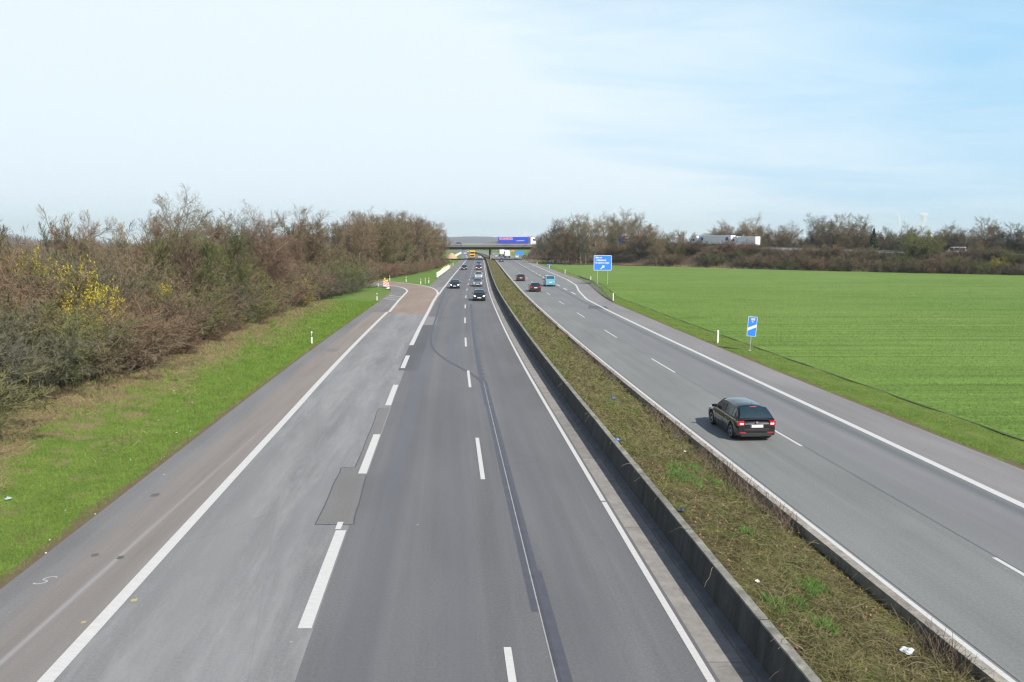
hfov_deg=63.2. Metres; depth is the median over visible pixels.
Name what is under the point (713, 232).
bare tree
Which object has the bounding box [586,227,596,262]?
bare tree
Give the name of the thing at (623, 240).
car transporter
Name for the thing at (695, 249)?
bare shrub
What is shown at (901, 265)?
bare shrub
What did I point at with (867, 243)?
bare tree
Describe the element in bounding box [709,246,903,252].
road
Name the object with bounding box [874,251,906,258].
bare shrub
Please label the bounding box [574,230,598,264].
bare tree
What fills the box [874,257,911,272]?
bare shrub
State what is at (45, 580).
road marking
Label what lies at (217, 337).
bramble bush
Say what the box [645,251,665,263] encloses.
bare shrub
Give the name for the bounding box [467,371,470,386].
road marking
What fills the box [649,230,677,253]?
bare tree
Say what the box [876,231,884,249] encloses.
bare tree
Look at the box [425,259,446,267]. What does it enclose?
bare shrub
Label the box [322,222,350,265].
bare tree
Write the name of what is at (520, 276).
car
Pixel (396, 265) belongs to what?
bare shrub
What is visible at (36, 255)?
yellow blossom shrub
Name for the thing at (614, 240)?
bare tree
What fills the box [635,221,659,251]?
bare tree
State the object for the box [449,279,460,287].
car
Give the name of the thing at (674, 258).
bare shrub
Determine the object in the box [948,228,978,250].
bare tree
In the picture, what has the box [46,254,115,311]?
yellow blossom shrub
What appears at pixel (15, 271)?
yellow blossom shrub
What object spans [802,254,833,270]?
bare shrub
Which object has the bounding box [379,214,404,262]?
bare tree
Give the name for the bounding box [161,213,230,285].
bare tree
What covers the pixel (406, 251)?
bare tree
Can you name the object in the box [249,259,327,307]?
bare shrub
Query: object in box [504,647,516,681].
road marking
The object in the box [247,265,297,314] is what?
bare shrub
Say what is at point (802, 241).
bare tree
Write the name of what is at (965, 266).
bare shrub
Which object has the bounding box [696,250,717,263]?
bare shrub
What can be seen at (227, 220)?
bare tree
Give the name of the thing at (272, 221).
bare tree
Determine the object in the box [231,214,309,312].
bare tree
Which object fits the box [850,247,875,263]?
bare shrub
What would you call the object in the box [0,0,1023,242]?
sky
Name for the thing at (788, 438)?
road marking
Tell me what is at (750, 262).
bare shrub
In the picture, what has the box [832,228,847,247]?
bare tree
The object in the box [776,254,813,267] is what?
bare shrub
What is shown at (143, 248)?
bare shrub
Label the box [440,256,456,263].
bare shrub
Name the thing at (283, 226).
bare tree
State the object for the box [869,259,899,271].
bare shrub
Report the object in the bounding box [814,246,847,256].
bare shrub
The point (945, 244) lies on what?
bare tree
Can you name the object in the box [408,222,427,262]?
bare tree
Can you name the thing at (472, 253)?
box lorry
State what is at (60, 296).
bare shrub
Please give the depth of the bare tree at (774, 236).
298.79 m
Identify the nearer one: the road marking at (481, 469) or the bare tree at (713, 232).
the road marking at (481, 469)
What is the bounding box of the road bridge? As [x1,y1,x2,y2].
[436,243,542,258]
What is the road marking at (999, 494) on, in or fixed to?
on the road at (970, 592)
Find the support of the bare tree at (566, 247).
on the field
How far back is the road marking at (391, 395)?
43.35 m
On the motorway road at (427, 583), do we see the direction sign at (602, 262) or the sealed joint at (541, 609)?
the sealed joint at (541, 609)
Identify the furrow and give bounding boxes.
[545,264,1023,439]
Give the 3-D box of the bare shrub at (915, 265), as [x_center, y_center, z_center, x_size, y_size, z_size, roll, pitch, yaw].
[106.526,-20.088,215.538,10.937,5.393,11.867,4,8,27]
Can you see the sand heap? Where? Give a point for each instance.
(452, 255)
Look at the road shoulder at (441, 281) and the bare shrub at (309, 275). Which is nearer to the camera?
the bare shrub at (309, 275)
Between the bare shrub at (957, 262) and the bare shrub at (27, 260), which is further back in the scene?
the bare shrub at (957, 262)
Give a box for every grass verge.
[0,309,367,574]
[537,263,1023,463]
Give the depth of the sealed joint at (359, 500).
25.69 m
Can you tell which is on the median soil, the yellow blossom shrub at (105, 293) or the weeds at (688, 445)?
the weeds at (688, 445)
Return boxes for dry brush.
[520,291,985,681]
[523,243,1023,274]
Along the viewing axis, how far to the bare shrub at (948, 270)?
210.21 m
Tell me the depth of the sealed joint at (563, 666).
16.68 m
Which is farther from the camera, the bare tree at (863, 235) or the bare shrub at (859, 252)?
the bare tree at (863, 235)
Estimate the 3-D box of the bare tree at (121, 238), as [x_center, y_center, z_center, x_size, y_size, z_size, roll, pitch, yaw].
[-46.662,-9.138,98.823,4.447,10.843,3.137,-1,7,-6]
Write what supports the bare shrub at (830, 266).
on the embankment at (692, 256)
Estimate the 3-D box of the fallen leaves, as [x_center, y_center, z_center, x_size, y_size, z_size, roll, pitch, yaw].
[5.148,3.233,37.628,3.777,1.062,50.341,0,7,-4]
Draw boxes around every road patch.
[317,468,368,523]
[356,408,389,467]
[399,325,431,369]
[424,317,437,324]
[588,305,607,308]
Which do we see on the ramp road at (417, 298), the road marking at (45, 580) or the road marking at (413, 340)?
the road marking at (413, 340)
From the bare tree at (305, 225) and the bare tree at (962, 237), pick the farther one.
the bare tree at (962, 237)
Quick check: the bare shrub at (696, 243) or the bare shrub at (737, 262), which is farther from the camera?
the bare shrub at (696, 243)
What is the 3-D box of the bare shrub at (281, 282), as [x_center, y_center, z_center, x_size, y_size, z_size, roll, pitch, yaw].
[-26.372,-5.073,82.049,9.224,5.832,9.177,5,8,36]
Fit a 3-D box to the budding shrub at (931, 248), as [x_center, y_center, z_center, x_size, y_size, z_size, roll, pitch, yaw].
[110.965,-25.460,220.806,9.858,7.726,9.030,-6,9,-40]
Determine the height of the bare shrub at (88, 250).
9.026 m
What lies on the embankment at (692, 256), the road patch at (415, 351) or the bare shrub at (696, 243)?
the bare shrub at (696, 243)
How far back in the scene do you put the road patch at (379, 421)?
35.69 m
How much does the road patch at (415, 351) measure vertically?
0.001 m
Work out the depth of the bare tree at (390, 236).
189.60 m
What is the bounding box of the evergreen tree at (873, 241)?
[867,228,878,249]
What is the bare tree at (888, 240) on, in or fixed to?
on the field
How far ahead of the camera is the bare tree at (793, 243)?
289.98 m
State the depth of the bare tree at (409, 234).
210.21 m
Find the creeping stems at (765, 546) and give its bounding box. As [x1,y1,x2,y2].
[507,308,954,679]
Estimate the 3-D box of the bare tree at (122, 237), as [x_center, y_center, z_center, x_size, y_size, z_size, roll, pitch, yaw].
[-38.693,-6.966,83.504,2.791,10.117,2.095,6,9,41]
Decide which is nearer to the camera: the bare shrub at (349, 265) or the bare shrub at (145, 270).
the bare shrub at (145, 270)
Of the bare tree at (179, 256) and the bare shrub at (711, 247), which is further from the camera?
the bare shrub at (711, 247)
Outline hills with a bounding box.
[443,236,497,242]
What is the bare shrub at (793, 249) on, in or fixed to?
on the embankment at (692, 256)
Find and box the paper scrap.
[899,646,913,654]
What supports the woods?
on the ground at (374, 293)
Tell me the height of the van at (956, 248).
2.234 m
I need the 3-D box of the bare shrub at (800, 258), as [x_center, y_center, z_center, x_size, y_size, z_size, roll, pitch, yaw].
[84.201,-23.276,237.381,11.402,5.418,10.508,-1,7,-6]
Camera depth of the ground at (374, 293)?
165.72 m
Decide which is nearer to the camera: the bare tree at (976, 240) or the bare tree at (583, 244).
the bare tree at (976, 240)
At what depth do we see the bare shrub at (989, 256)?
211.64 m
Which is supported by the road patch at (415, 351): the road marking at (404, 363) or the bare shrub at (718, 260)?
the road marking at (404, 363)
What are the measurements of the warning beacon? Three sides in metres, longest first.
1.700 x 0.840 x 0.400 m
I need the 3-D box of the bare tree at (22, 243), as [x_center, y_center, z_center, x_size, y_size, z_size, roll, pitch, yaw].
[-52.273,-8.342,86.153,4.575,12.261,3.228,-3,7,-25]
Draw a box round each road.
[53,294,439,681]
[295,250,719,681]
[372,281,436,311]
[465,250,1023,681]
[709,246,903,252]
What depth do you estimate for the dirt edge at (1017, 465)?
41.55 m
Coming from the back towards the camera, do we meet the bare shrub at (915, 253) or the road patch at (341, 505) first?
the bare shrub at (915, 253)
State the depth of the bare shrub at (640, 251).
294.15 m
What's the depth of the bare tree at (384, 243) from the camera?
187.91 m
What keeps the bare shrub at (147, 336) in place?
on the grass verge at (59, 509)
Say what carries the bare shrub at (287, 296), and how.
on the grass verge at (59, 509)
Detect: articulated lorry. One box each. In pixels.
[498,237,535,242]
[691,235,735,244]
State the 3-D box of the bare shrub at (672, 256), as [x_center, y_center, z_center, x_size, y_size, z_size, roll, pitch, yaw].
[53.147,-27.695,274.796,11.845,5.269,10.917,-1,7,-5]
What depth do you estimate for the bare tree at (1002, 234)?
245.24 m
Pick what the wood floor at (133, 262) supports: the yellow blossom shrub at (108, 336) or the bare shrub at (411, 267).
the bare shrub at (411, 267)
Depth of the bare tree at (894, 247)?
258.02 m
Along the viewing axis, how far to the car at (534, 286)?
133.22 m
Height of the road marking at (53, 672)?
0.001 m
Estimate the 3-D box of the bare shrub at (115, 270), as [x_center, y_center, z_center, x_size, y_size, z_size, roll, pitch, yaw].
[-30.422,-3.459,61.793,11.641,7.256,12.301,2,7,14]
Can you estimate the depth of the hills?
3991.82 m
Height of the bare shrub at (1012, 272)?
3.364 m
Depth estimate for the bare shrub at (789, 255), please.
240.96 m
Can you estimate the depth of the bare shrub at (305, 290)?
100.26 m
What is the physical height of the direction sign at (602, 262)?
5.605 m
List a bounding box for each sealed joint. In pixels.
[315,408,378,524]
[353,475,366,523]
[430,291,483,383]
[470,304,489,405]
[483,379,561,681]
[485,382,548,610]
[537,304,1020,681]
[538,570,572,681]
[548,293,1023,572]
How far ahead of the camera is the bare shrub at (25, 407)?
31.79 m
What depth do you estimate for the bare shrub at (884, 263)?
221.13 m
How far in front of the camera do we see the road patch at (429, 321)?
83.74 m
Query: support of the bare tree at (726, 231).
on the field
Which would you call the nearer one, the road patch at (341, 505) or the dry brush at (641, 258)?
the road patch at (341, 505)
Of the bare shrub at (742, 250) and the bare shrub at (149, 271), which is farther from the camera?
the bare shrub at (742, 250)
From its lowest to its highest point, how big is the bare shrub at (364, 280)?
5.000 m
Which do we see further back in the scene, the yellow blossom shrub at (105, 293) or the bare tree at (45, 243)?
the bare tree at (45, 243)
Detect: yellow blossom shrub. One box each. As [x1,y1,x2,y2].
[5,254,37,287]
[11,244,59,282]
[36,263,68,287]
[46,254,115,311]
[55,266,124,322]
[62,283,129,342]
[82,315,128,365]
[149,278,185,312]
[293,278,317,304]
[986,256,1011,273]
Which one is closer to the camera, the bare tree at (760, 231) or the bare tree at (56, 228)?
the bare tree at (56, 228)
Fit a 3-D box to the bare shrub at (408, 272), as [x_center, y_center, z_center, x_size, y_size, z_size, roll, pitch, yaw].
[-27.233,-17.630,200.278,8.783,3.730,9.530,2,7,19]
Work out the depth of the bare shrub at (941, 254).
212.79 m
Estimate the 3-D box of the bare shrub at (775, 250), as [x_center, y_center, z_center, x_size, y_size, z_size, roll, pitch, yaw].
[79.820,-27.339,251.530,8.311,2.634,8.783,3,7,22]
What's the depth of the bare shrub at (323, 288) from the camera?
110.06 m
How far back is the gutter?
21.38 m
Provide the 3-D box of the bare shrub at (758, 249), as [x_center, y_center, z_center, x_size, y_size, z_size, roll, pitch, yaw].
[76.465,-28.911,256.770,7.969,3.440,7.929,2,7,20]
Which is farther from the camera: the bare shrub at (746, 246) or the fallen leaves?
the bare shrub at (746, 246)
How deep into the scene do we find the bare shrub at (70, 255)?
71.93 m
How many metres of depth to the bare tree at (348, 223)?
204.25 m
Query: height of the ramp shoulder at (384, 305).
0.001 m
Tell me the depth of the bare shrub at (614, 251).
310.16 m
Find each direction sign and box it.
[516,251,523,254]
[594,255,611,283]
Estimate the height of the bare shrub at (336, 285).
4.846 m
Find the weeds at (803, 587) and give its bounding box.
[606,400,842,636]
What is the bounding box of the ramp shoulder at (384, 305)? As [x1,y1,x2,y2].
[365,284,405,311]
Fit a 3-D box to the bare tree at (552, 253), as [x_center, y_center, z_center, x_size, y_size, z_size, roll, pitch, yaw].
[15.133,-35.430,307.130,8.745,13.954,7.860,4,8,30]
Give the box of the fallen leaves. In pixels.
[537,342,960,681]
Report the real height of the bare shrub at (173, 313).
4.405 m
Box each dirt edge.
[0,313,361,588]
[534,262,1023,469]
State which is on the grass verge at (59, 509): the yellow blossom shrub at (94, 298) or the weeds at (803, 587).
the yellow blossom shrub at (94, 298)
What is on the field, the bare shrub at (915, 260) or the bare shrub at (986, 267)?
the bare shrub at (986, 267)
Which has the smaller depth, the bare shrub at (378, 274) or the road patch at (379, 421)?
the road patch at (379, 421)
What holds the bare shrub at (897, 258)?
on the embankment at (692, 256)
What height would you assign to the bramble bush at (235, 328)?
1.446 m
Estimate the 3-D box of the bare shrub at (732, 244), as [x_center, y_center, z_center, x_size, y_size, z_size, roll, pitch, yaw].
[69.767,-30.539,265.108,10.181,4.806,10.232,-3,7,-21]
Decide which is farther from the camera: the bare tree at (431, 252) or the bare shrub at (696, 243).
the bare shrub at (696, 243)
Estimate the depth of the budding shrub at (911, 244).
222.16 m
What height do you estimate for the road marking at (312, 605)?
0.001 m
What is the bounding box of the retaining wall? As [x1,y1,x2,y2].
[469,251,821,681]
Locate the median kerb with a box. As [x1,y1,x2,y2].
[477,252,1008,681]
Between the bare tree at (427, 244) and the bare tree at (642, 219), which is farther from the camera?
the bare tree at (642, 219)
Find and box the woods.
[0,234,1023,248]
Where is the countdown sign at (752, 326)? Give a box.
[747,316,757,350]
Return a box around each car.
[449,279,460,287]
[472,278,482,285]
[472,289,486,300]
[474,271,482,278]
[515,274,524,280]
[528,282,540,291]
[708,397,775,437]
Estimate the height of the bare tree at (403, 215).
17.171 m
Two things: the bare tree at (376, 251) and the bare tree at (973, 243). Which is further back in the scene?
the bare tree at (973, 243)
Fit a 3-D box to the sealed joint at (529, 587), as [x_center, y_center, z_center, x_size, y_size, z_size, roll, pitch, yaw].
[-0.500,4.094,32.813,0.392,0.001,29.911,-1,7,-4]
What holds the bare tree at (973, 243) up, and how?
on the field
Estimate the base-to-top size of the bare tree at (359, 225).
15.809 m
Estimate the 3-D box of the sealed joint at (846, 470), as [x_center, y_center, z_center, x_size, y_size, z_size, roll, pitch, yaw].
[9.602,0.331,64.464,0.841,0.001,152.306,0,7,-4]
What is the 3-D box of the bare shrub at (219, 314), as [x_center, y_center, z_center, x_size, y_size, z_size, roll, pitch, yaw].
[-25.174,-2.560,61.845,10.499,5.394,11.392,2,7,14]
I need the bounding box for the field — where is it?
[546,264,1023,438]
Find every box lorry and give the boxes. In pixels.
[469,251,474,258]
[504,250,509,257]
[731,236,759,245]
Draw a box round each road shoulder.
[0,312,389,681]
[429,250,466,291]
[510,255,1023,502]
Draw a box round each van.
[543,275,555,285]
[946,247,966,254]
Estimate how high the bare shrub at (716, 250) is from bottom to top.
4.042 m
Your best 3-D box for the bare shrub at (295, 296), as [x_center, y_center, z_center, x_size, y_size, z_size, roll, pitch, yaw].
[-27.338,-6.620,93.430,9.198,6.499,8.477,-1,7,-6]
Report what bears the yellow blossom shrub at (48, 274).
on the wood floor at (59, 386)
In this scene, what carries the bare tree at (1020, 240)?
on the field
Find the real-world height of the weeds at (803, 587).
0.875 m
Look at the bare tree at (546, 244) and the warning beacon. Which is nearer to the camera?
the warning beacon
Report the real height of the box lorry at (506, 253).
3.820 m
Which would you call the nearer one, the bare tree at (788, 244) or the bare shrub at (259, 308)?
the bare shrub at (259, 308)
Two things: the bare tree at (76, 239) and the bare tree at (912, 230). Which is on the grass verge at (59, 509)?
the bare tree at (76, 239)
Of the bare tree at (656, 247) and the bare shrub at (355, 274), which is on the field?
the bare tree at (656, 247)
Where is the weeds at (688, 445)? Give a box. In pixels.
[494,278,958,681]
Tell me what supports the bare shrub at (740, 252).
on the embankment at (692, 256)
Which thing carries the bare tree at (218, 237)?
on the grass verge at (59, 509)
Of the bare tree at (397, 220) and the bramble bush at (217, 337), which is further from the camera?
the bare tree at (397, 220)
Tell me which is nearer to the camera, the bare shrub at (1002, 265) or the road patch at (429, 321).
the road patch at (429, 321)
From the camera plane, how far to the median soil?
19.62 m
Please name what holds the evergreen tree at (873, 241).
on the ground at (374, 293)
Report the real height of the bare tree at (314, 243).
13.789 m
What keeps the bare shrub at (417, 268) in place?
on the wood floor at (133, 262)
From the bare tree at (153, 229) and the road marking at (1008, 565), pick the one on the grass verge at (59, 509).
the bare tree at (153, 229)
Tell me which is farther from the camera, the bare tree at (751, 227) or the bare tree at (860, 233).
the bare tree at (751, 227)
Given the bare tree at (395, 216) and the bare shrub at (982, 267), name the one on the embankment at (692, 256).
the bare shrub at (982, 267)
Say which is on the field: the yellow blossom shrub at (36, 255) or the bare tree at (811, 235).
the bare tree at (811, 235)
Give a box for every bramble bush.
[127,349,168,369]
[155,334,208,355]
[195,325,233,340]
[218,319,247,331]
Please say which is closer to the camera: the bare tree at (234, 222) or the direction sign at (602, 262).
the bare tree at (234, 222)
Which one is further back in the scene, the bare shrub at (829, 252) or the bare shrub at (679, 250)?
the bare shrub at (679, 250)
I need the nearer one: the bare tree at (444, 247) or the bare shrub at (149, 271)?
the bare shrub at (149, 271)
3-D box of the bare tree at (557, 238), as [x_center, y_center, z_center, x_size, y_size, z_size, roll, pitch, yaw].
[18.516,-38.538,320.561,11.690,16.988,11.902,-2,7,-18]
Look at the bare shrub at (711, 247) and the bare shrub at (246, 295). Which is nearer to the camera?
the bare shrub at (246, 295)
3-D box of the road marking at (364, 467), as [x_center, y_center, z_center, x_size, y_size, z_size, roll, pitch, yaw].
[-5.390,4.227,31.671,0.289,0.001,5.938,-1,7,-4]
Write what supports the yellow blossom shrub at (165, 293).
on the wood floor at (59, 386)
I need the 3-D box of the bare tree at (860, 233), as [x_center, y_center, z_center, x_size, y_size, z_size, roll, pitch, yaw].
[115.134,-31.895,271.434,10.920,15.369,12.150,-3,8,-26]
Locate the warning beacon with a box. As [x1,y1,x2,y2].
[385,280,390,289]
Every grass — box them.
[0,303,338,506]
[521,259,1016,274]
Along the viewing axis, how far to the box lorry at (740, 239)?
269.68 m
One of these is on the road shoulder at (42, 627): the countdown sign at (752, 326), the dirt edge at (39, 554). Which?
the dirt edge at (39, 554)
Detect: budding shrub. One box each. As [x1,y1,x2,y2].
[221,264,281,313]
[320,259,354,279]
[895,227,936,258]
[912,233,947,257]
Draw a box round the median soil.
[480,253,976,681]
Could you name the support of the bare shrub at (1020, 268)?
on the field
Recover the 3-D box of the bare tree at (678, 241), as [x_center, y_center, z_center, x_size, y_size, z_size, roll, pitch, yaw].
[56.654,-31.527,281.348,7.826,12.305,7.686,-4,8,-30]
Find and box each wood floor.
[3,323,230,405]
[20,260,421,278]
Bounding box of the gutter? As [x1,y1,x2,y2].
[481,256,756,681]
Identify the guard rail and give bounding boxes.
[534,244,1022,255]
[578,275,612,301]
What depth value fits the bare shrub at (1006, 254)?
210.14 m
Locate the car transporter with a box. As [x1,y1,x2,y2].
[619,236,641,245]
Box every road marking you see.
[33,576,56,583]
[37,312,387,681]
[298,530,345,627]
[335,522,342,528]
[358,434,379,472]
[379,284,407,311]
[385,385,397,404]
[389,281,438,344]
[401,355,409,367]
[439,255,466,293]
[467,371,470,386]
[475,438,484,478]
[483,260,605,500]
[488,255,1015,681]
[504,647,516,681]
[525,261,1023,507]
[602,502,715,681]
[651,358,675,372]
[775,430,801,445]
[992,557,1023,575]
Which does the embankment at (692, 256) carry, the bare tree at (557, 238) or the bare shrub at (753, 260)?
the bare shrub at (753, 260)
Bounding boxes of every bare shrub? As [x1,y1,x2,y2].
[0,231,85,308]
[0,237,87,325]
[0,238,17,283]
[0,245,104,351]
[0,246,84,288]
[0,256,147,341]
[0,268,67,363]
[0,285,153,387]
[0,296,115,400]
[0,320,57,408]
[0,344,70,434]
[9,239,122,285]
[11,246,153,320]
[13,245,191,316]
[21,240,136,291]
[25,300,209,383]
[37,293,207,365]
[43,227,156,281]
[65,253,200,328]
[89,249,193,304]
[90,283,212,356]
[99,241,162,278]
[102,237,224,286]
[111,271,245,341]
[114,230,204,267]
[115,286,224,342]
[129,272,243,334]
[139,265,262,330]
[179,259,267,325]
[204,271,292,323]
[218,262,297,319]
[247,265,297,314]
[248,279,299,313]
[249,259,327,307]
[253,262,309,309]
[280,261,337,300]
[283,256,331,302]
[293,275,321,305]
[295,257,340,300]
[298,257,349,296]
[308,268,354,298]
[311,254,369,293]
[323,261,361,295]
[331,263,378,291]
[343,254,378,287]
[354,259,388,287]
[371,264,389,277]
[377,262,402,277]
[382,260,404,276]
[385,262,409,275]
[387,260,416,274]
[387,263,411,276]
[396,261,416,272]
[403,261,422,273]
[407,259,430,270]
[417,263,431,271]
[422,262,435,270]
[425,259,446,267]
[426,260,443,268]
[430,258,449,267]
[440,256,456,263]
[570,252,591,260]
[602,245,623,255]
[611,252,624,262]
[616,252,642,261]
[619,251,637,261]
[631,246,652,255]
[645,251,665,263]
[654,250,686,264]
[663,241,680,250]
[663,253,682,263]
[673,245,691,256]
[681,241,710,251]
[690,238,711,247]
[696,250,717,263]
[697,248,709,255]
[702,242,725,256]
[704,252,728,265]
[705,249,732,265]
[706,240,737,251]
[710,246,738,256]
[718,239,744,251]
[729,256,751,267]
[731,248,751,258]
[735,238,763,251]
[736,256,759,266]
[737,246,759,252]
[747,257,769,266]
[748,242,771,252]
[756,253,783,267]
[758,254,781,267]
[760,245,780,257]
[767,247,786,253]
[770,258,789,269]
[775,259,803,269]
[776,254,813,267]
[778,247,801,256]
[783,249,816,259]
[785,250,824,268]
[794,242,815,253]
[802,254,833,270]
[803,256,834,269]
[809,244,844,255]
[811,249,842,259]
[813,242,845,254]
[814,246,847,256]
[819,260,841,270]
[820,254,844,268]
[829,250,858,262]
[829,257,859,270]
[831,262,857,270]
[844,248,860,257]
[844,254,875,269]
[848,246,886,256]
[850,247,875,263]
[858,248,882,255]
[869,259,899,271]
[871,256,894,270]
[872,251,908,258]
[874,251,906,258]
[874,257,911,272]
[883,259,911,271]
[890,248,917,264]
[900,253,943,272]
[904,246,933,256]
[904,261,937,272]
[905,255,925,264]
[909,258,939,272]
[914,256,954,273]
[920,253,942,260]
[928,253,951,272]
[929,249,958,259]
[934,251,972,268]
[935,261,967,273]
[938,254,967,272]
[943,245,975,259]
[953,255,978,271]
[953,256,982,273]
[957,247,986,261]
[963,258,1000,274]
[965,245,1006,260]
[970,261,998,273]
[973,247,1002,261]
[981,259,1018,274]
[989,246,1018,260]
[991,263,1023,274]
[1001,252,1023,263]
[1001,254,1022,264]
[1009,262,1023,273]
[1010,251,1023,261]
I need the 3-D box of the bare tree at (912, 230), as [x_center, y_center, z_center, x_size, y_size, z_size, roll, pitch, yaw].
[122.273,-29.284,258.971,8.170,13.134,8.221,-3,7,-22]
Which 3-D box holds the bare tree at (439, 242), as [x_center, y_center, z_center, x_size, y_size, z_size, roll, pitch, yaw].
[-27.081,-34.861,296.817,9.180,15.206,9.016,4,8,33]
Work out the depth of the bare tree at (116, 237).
101.22 m
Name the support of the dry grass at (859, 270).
on the field
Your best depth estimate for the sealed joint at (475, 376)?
63.09 m
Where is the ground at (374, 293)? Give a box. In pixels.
[114,243,1023,672]
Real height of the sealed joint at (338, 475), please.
0.001 m
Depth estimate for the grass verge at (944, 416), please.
42.90 m
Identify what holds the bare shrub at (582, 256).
on the embankment at (692, 256)
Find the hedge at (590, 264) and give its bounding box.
[540,262,671,266]
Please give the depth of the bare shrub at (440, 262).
262.26 m
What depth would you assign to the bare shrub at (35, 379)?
39.20 m
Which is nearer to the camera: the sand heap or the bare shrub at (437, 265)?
the bare shrub at (437, 265)
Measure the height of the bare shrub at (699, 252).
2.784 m
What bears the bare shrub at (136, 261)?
on the wood floor at (59, 386)
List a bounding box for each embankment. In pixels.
[4,246,395,260]
[528,246,1021,274]
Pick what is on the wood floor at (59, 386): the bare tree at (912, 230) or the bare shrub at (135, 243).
the bare shrub at (135, 243)
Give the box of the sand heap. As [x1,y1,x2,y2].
[447,253,456,258]
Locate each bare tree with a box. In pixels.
[0,220,27,266]
[0,225,8,270]
[37,206,78,258]
[38,209,120,269]
[38,222,54,266]
[48,222,65,265]
[59,212,80,264]
[104,219,135,258]
[112,183,214,268]
[114,226,124,259]
[116,222,136,269]
[131,236,148,279]
[132,221,185,291]
[136,217,155,259]
[139,209,216,279]
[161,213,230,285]
[185,222,234,317]
[191,225,264,326]
[194,212,277,271]
[197,211,232,270]
[204,208,250,269]
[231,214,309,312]
[233,223,273,273]
[236,200,296,260]
[278,213,306,262]
[280,217,330,266]
[286,203,338,271]
[300,221,342,265]
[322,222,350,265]
[330,218,348,261]
[330,220,347,261]
[334,206,386,269]
[340,211,368,261]
[344,209,380,263]
[345,214,374,261]
[348,210,382,265]
[348,221,374,263]
[351,225,379,262]
[363,221,379,267]
[369,216,394,265]
[370,228,384,266]
[372,216,400,266]
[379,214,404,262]
[380,209,414,261]
[383,212,407,264]
[384,210,409,222]
[386,218,417,265]
[386,220,403,264]
[395,209,423,263]
[397,219,422,260]
[406,218,425,262]
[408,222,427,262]
[413,219,438,261]
[421,225,439,262]
[422,221,445,262]
[426,221,444,247]
[433,222,445,259]
[438,229,453,258]
[535,233,545,261]
[538,228,557,262]
[542,226,560,257]
[544,218,571,262]
[547,220,564,262]
[551,226,576,263]
[560,212,595,263]
[561,212,593,263]
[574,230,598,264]
[577,212,613,254]
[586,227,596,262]
[591,214,617,254]
[602,219,623,243]
[603,208,633,243]
[611,216,633,243]
[615,206,647,255]
[624,211,645,246]
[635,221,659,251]
[647,233,665,262]
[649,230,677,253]
[659,231,677,245]
[670,231,688,249]
[705,225,752,236]
[712,218,749,236]
[739,214,774,245]
[751,224,766,241]
[761,227,796,246]
[762,225,790,246]
[764,221,803,247]
[767,232,795,246]
[781,231,794,246]
[786,234,803,246]
[798,236,810,246]
[804,214,829,246]
[809,216,841,247]
[811,213,857,248]
[811,232,832,247]
[831,217,868,248]
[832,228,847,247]
[842,214,882,248]
[848,220,882,248]
[861,233,879,248]
[876,225,904,251]
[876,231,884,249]
[882,229,915,250]
[897,226,916,250]
[898,222,928,250]
[930,232,953,251]
[935,221,967,249]
[938,225,967,249]
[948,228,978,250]
[954,240,983,248]
[965,227,999,251]
[967,234,979,250]
[968,216,1007,251]
[981,224,1022,251]
[993,221,1023,252]
[1009,232,1022,253]
[1010,230,1023,253]
[1011,233,1023,253]
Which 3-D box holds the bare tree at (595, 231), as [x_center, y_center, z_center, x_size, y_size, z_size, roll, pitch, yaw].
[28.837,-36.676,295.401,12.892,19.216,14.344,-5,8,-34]
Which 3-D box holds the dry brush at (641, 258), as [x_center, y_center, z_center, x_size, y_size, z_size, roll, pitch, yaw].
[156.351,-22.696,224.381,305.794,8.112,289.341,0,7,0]
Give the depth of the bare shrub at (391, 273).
186.12 m
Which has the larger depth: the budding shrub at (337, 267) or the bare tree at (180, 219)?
the budding shrub at (337, 267)

